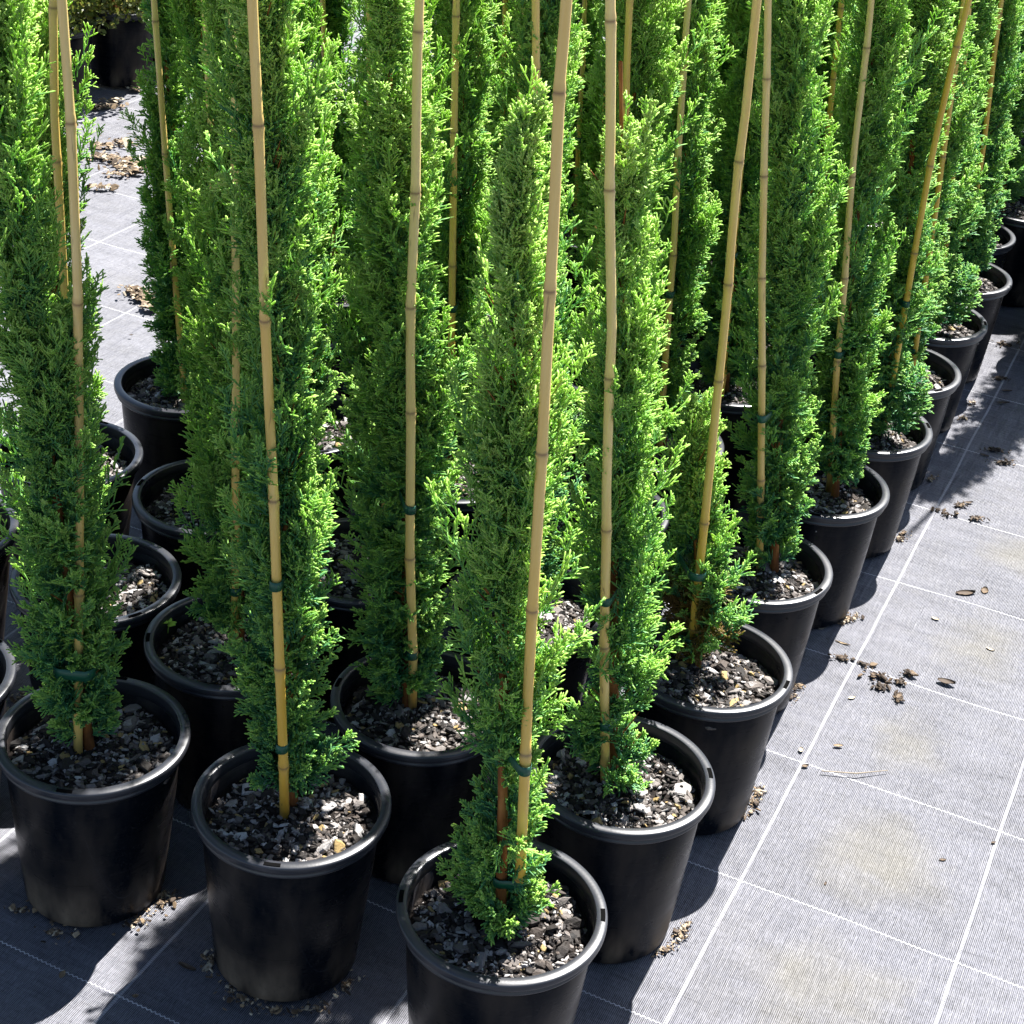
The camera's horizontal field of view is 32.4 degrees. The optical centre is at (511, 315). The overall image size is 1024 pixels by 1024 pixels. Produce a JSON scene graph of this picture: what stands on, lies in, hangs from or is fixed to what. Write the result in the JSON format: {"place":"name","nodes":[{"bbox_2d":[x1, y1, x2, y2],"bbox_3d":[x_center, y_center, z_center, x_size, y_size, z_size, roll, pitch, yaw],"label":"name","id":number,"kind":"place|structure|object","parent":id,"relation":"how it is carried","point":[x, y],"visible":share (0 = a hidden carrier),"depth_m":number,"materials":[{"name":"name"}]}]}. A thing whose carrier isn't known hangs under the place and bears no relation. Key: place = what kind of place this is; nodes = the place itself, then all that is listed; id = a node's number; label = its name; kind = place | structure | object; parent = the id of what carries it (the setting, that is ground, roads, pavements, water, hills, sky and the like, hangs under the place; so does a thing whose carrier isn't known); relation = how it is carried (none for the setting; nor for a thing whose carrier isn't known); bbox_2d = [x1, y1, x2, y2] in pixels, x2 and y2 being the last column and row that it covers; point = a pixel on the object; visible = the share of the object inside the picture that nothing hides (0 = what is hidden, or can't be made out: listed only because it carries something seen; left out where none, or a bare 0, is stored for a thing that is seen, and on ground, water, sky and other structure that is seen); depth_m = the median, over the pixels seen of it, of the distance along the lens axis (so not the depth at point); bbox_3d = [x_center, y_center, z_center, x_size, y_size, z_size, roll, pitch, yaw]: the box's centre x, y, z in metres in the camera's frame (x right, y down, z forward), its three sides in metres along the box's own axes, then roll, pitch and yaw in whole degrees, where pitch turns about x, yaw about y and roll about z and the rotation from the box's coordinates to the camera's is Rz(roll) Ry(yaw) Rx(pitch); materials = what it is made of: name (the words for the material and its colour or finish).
{"place":"outdoors","nodes":[
{"label":"outdoors","id":0,"kind":"place"},
{"bbox_2d":[1020,138,1023,151],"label":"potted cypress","id":1,"kind":"object","parent":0,"point":[1022,143],"visible":0.07,"depth_m":5.13,"materials":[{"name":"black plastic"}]},
{"label":"ground","id":2,"kind":"structure","parent":0,"visible":0},
{"bbox_2d":[0,0,604,493],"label":"weed control fabric","id":3,"kind":"object","parent":2,"relation":"on","point":[116,254],"visible":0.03,"depth_m":4.44,"materials":[{"name":"grey fabric"}]},
{"bbox_2d":[47,0,123,99],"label":"potted shrub","id":4,"kind":"object","parent":3,"relation":"on","point":[76,32],"visible":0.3,"depth_m":5.36,"materials":[{"name":"green plant"}]},
{"bbox_2d":[68,0,153,87],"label":"potted shrub","id":5,"kind":"object","parent":3,"relation":"on","point":[116,61],"visible":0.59,"depth_m":5.54,"materials":[{"name":"black plastic"}]},
{"bbox_2d":[81,85,153,310],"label":"leaf litter","id":6,"kind":"object","parent":3,"relation":"on","point":[135,290],"visible":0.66,"depth_m":4.95,"materials":[{"name":"brown plant"}]},
{"bbox_2d":[0,305,1023,1023],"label":"weed control fabric","id":7,"kind":"object","parent":2,"relation":"on","point":[894,921],"visible":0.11,"depth_m":2.54,"materials":[{"name":"grey fabric"}]},
{"bbox_2d":[0,639,16,780],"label":"potted cypress","id":8,"kind":"object","parent":7,"relation":"on","point":[8,670],"visible":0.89,"depth_m":2.40,"materials":[{"name":"black plastic"}]},
{"bbox_2d":[0,499,18,640],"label":"potted cypress","id":9,"kind":"object","parent":7,"relation":"on","point":[11,525],"visible":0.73,"depth_m":2.74,"materials":[{"name":"black plastic"}]},
{"bbox_2d":[59,970,64,977],"bbox_3d":[-0.572,0.837,2.237,0.008,0.002,0.013,9,24,9],"label":"dry leaf","id":10,"kind":"object","parent":7,"relation":"on","point":[61,974],"visible":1,"depth_m":2.24,"materials":[{"name":"brown plant"}]},
{"bbox_2d":[0,73,142,569],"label":"potted cypress","id":11,"kind":"object","parent":7,"relation":"on","point":[130,460],"visible":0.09,"depth_m":2.98,"materials":[{"name":"green plant"}]},
{"bbox_2d":[8,0,181,689],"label":"potted cypress","id":12,"kind":"object","parent":7,"relation":"on","point":[153,578],"visible":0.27,"depth_m":2.49,"materials":[{"name":"green plant"}]},
{"bbox_2d":[0,0,190,926],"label":"potted cypress","id":13,"kind":"object","parent":7,"relation":"on","point":[94,745],"visible":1,"depth_m":2.19,"materials":[{"name":"green plant"}]},
{"bbox_2d":[114,0,209,486],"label":"potted cypress","id":14,"kind":"object","parent":7,"relation":"on","point":[148,394],"visible":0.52,"depth_m":3.07,"materials":[{"name":"green plant"}]},
{"bbox_2d":[132,0,226,603],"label":"potted cypress","id":15,"kind":"object","parent":7,"relation":"on","point":[154,506],"visible":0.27,"depth_m":2.74,"materials":[{"name":"green plant"}]},
{"bbox_2d":[179,961,195,970],"bbox_3d":[-0.418,0.837,2.265,0.027,0.005,0.007,15,26,21],"label":"dry leaf","id":16,"kind":"object","parent":7,"relation":"on","point":[186,965],"visible":1,"depth_m":2.27,"materials":[{"name":"brown plant"}]},
{"bbox_2d":[202,962,211,971],"bbox_3d":[-0.392,0.839,2.268,0.009,0.004,0.020,20,28,30],"label":"dry leaf","id":17,"kind":"object","parent":7,"relation":"on","point":[205,968],"visible":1,"depth_m":2.27,"materials":[{"name":"plant"}]},
{"bbox_2d":[144,0,320,808],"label":"potted cypress","id":18,"kind":"object","parent":7,"relation":"on","point":[192,667],"visible":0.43,"depth_m":2.41,"materials":[{"name":"green plant"}]},
{"bbox_2d":[164,618,176,631],"bbox_3d":[-0.497,0.450,2.553,0.021,0.024,0.024,5,24,0],"label":"seedling","id":19,"kind":"object","parent":18,"relation":"in","point":[170,622],"visible":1,"depth_m":2.55,"materials":[{"name":"green plant"}]},
{"bbox_2d":[191,0,391,1001],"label":"potted cypress","id":20,"kind":"object","parent":7,"relation":"on","point":[290,814],"visible":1,"depth_m":2.06,"materials":[{"name":"green plant"}]},
{"bbox_2d":[282,0,357,518],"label":"potted cypress","id":21,"kind":"object","parent":7,"relation":"on","point":[322,373],"visible":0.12,"depth_m":3.01,"materials":[{"name":"green plant"}]},
{"bbox_2d":[308,0,365,390],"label":"potted cypress","id":22,"kind":"object","parent":7,"relation":"on","point":[336,20],"visible":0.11,"depth_m":3.54,"materials":[{"name":"green plant"}]},
{"bbox_2d":[323,2,430,491],"bbox_3d":[-0.205,-0.412,3.151,0.268,1.586,0.250,5,24,0],"label":"potted cypress","id":23,"kind":"object","parent":7,"relation":"on","point":[352,248],"visible":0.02,"depth_m":3.23,"materials":[{"name":"green plant"}]},
{"bbox_2d":[309,0,463,720],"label":"potted cypress","id":24,"kind":"object","parent":7,"relation":"on","point":[343,599],"visible":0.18,"depth_m":2.59,"materials":[{"name":"green plant"}]},
{"bbox_2d":[319,0,498,883],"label":"potted cypress","id":25,"kind":"object","parent":7,"relation":"on","point":[399,718],"visible":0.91,"depth_m":2.26,"materials":[{"name":"green plant"}]},
{"bbox_2d":[423,1,500,360],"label":"potted cypress","id":26,"kind":"object","parent":7,"relation":"on","point":[435,27],"visible":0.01,"depth_m":3.37,"materials":[{"name":"green plant"}]},
{"bbox_2d":[426,0,501,200],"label":"potted cypress","id":27,"kind":"object","parent":7,"relation":"on","point":[482,38],"depth_m":4.04,"materials":[{"name":"green plant"}]},
{"bbox_2d":[422,0,515,614],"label":"potted cypress","id":28,"kind":"object","parent":7,"relation":"on","point":[464,28],"visible":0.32,"depth_m":2.79,"materials":[{"name":"green plant"}]},
{"bbox_2d":[3,399,976,1019],"bbox_3d":[0.342,0.586,2.986,2.449,0.010,0.955,-12,30,-34],"label":"spilt bark","id":29,"kind":"object","parent":7,"relation":"on","point":[759,791],"visible":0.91,"depth_m":2.33,"materials":[{"name":"brown wood"}]},
{"bbox_2d":[485,8,512,131],"bbox_3d":[0.014,-0.810,4.271,0.290,1.435,0.250,5,24,0],"label":"potted cypress","id":30,"kind":"object","parent":7,"relation":"on","point":[497,22],"visible":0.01,"depth_m":4.28,"materials":[{"name":"green plant"}]},
{"bbox_2d":[395,0,607,1023],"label":"potted cypress","id":31,"kind":"object","parent":7,"relation":"on","point":[502,918],"visible":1,"depth_m":1.90,"materials":[{"name":"green plant"}]},
{"bbox_2d":[443,0,600,766],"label":"potted cypress","id":32,"kind":"object","parent":7,"relation":"on","point":[536,30],"visible":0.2,"depth_m":2.41,"materials":[{"name":"green plant"}]},
{"bbox_2d":[478,0,566,293],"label":"potted cypress","id":33,"kind":"object","parent":7,"relation":"on","point":[504,10],"visible":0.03,"depth_m":3.66,"materials":[{"name":"green plant"}]},
{"bbox_2d":[469,1,588,471],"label":"potted cypress","id":34,"kind":"object","parent":7,"relation":"on","point":[512,94],"visible":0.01,"depth_m":3.06,"materials":[{"name":"green plant"}]},
{"bbox_2d":[556,0,605,320],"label":"potted cypress","id":35,"kind":"object","parent":7,"relation":"on","point":[587,16],"visible":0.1,"depth_m":3.95,"materials":[{"name":"green plant"}]},
{"bbox_2d":[559,0,646,470],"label":"potted cypress","id":36,"kind":"object","parent":7,"relation":"on","point":[593,154],"visible":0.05,"depth_m":3.34,"materials":[{"name":"green plant"}]},
{"bbox_2d":[532,0,715,963],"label":"potted cypress","id":37,"kind":"object","parent":7,"relation":"on","point":[630,797],"visible":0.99,"depth_m":2.20,"materials":[{"name":"green plant"}]},
{"bbox_2d":[546,0,716,660],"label":"potted cypress","id":38,"kind":"object","parent":7,"relation":"on","point":[641,40],"visible":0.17,"depth_m":2.64,"materials":[{"name":"green plant"}]},
{"bbox_2d":[604,4,694,346],"bbox_3d":[0.302,-0.508,3.547,0.266,1.524,0.250,5,24,0],"label":"potted cypress","id":39,"kind":"object","parent":7,"relation":"on","point":[665,133],"visible":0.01,"depth_m":3.59,"materials":[{"name":"green plant"}]},
{"bbox_2d":[642,0,738,580],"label":"potted cypress","id":40,"kind":"object","parent":7,"relation":"on","point":[689,224],"visible":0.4,"depth_m":2.97,"materials":[{"name":"green plant"}]},
{"bbox_2d":[670,2,726,351],"bbox_3d":[0.422,-0.586,3.822,0.258,1.464,0.272,5,24,0],"label":"potted cypress","id":41,"kind":"object","parent":7,"relation":"on","point":[689,335],"depth_m":3.87,"materials":[{"name":"green plant"}]},
{"bbox_2d":[628,0,792,835],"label":"potted cypress","id":42,"kind":"object","parent":7,"relation":"on","point":[722,693],"visible":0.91,"depth_m":2.50,"materials":[{"name":"green plant"}]},
{"bbox_2d":[705,4,748,214],"bbox_3d":[0.545,-0.709,4.056,0.267,1.517,0.258,-8,27,-28],"label":"potted cypress","id":43,"kind":"object","parent":7,"relation":"on","point":[721,70],"visible":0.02,"depth_m":4.12,"materials":[{"name":"green plant"}]},
{"bbox_2d":[675,0,782,509],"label":"potted cypress","id":44,"kind":"object","parent":7,"relation":"on","point":[737,27],"visible":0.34,"depth_m":3.29,"materials":[{"name":"green plant"}]},
{"bbox_2d":[706,0,827,396],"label":"potted cypress","id":45,"kind":"object","parent":7,"relation":"on","point":[811,356],"visible":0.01,"depth_m":3.57,"materials":[{"name":"green plant"}]},
{"bbox_2d":[685,0,854,713],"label":"potted cypress","id":46,"kind":"object","parent":7,"relation":"on","point":[789,583],"visible":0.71,"depth_m":2.65,"materials":[{"name":"green plant"}]},
{"bbox_2d":[804,0,859,393],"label":"potted cypress","id":47,"kind":"object","parent":7,"relation":"on","point":[840,9],"visible":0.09,"depth_m":3.68,"materials":[{"name":"green plant"}]},
{"bbox_2d":[747,0,946,628],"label":"potted cypress","id":48,"kind":"object","parent":7,"relation":"on","point":[849,493],"visible":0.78,"depth_m":2.91,"materials":[{"name":"green plant"}]},
{"bbox_2d":[822,770,887,773],"bbox_3d":[0.536,0.711,2.742,0.108,0.003,0.010,2,24,-8],"label":"straw","id":49,"kind":"object","parent":7,"relation":"on","point":[853,773],"visible":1,"depth_m":2.74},
{"bbox_2d":[829,1,882,266],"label":"potted cypress","id":50,"kind":"object","parent":7,"relation":"on","point":[836,141],"visible":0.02,"depth_m":4.02,"materials":[{"name":"green plant"}]},
{"bbox_2d":[866,68,896,239],"bbox_3d":[0.889,-0.701,4.210,0.294,1.437,0.250,5,24,0],"label":"potted cypress","id":51,"kind":"object","parent":7,"relation":"on","point":[882,191],"depth_m":4.33,"materials":[{"name":"green plant"}]},
{"bbox_2d":[799,0,971,558],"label":"potted cypress","id":52,"kind":"object","parent":7,"relation":"on","point":[901,437],"visible":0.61,"depth_m":3.16,"materials":[{"name":"green plant"}]},
{"bbox_2d":[828,340,1020,702],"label":"bark litter","id":53,"kind":"object","parent":7,"relation":"on","point":[898,696],"visible":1,"depth_m":3.02,"materials":[{"name":"brown wood"}]},
{"bbox_2d":[867,0,993,490],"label":"potted cypress","id":54,"kind":"object","parent":7,"relation":"on","point":[944,377],"visible":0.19,"depth_m":3.39,"materials":[{"name":"green plant"}]},
{"bbox_2d":[872,0,1003,433],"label":"potted cypress","id":55,"kind":"object","parent":7,"relation":"on","point":[961,334],"visible":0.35,"depth_m":3.72,"materials":[{"name":"green plant"}]},
{"bbox_2d":[938,678,955,683],"bbox_3d":[0.738,0.621,2.990,0.031,0.006,0.015,12,25,16],"label":"dry leaf","id":56,"kind":"object","parent":7,"relation":"on","point":[946,680],"visible":1,"depth_m":2.99,"materials":[{"name":"beige plant"}]},
{"bbox_2d":[956,590,975,594],"bbox_3d":[0.839,0.511,3.253,0.038,0.007,0.016,1,24,-11],"label":"dry leaf","id":57,"kind":"object","parent":7,"relation":"on","point":[964,592],"visible":1,"depth_m":3.26,"materials":[{"name":"brown plant"}]},
{"bbox_2d":[981,586,988,592],"bbox_3d":[0.878,0.509,3.268,0.014,0.005,0.022,14,26,19],"label":"dry leaf","id":58,"kind":"object","parent":7,"relation":"on","point":[984,589],"visible":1,"depth_m":3.27,"materials":[{"name":"beige plant"}]},
{"bbox_2d":[954,0,1023,383],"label":"potted cypress","id":59,"kind":"object","parent":7,"relation":"on","point":[995,286],"visible":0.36,"depth_m":3.94,"materials":[{"name":"green plant"}]},
{"bbox_2d":[962,0,1023,268],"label":"potted cypress","id":60,"kind":"object","parent":7,"relation":"on","point":[1006,242],"visible":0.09,"depth_m":4.27,"materials":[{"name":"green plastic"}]},
{"bbox_2d":[993,0,1023,306],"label":"potted cypress","id":61,"kind":"object","parent":7,"relation":"on","point":[1012,219],"visible":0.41,"depth_m":4.48,"materials":[{"name":"green plant"}]},
{"bbox_2d":[1007,129,1023,190],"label":"potted cypress","id":62,"kind":"object","parent":7,"relation":"on","point":[1022,131],"depth_m":4.76,"materials":[{"name":"green plant"}]}
]}

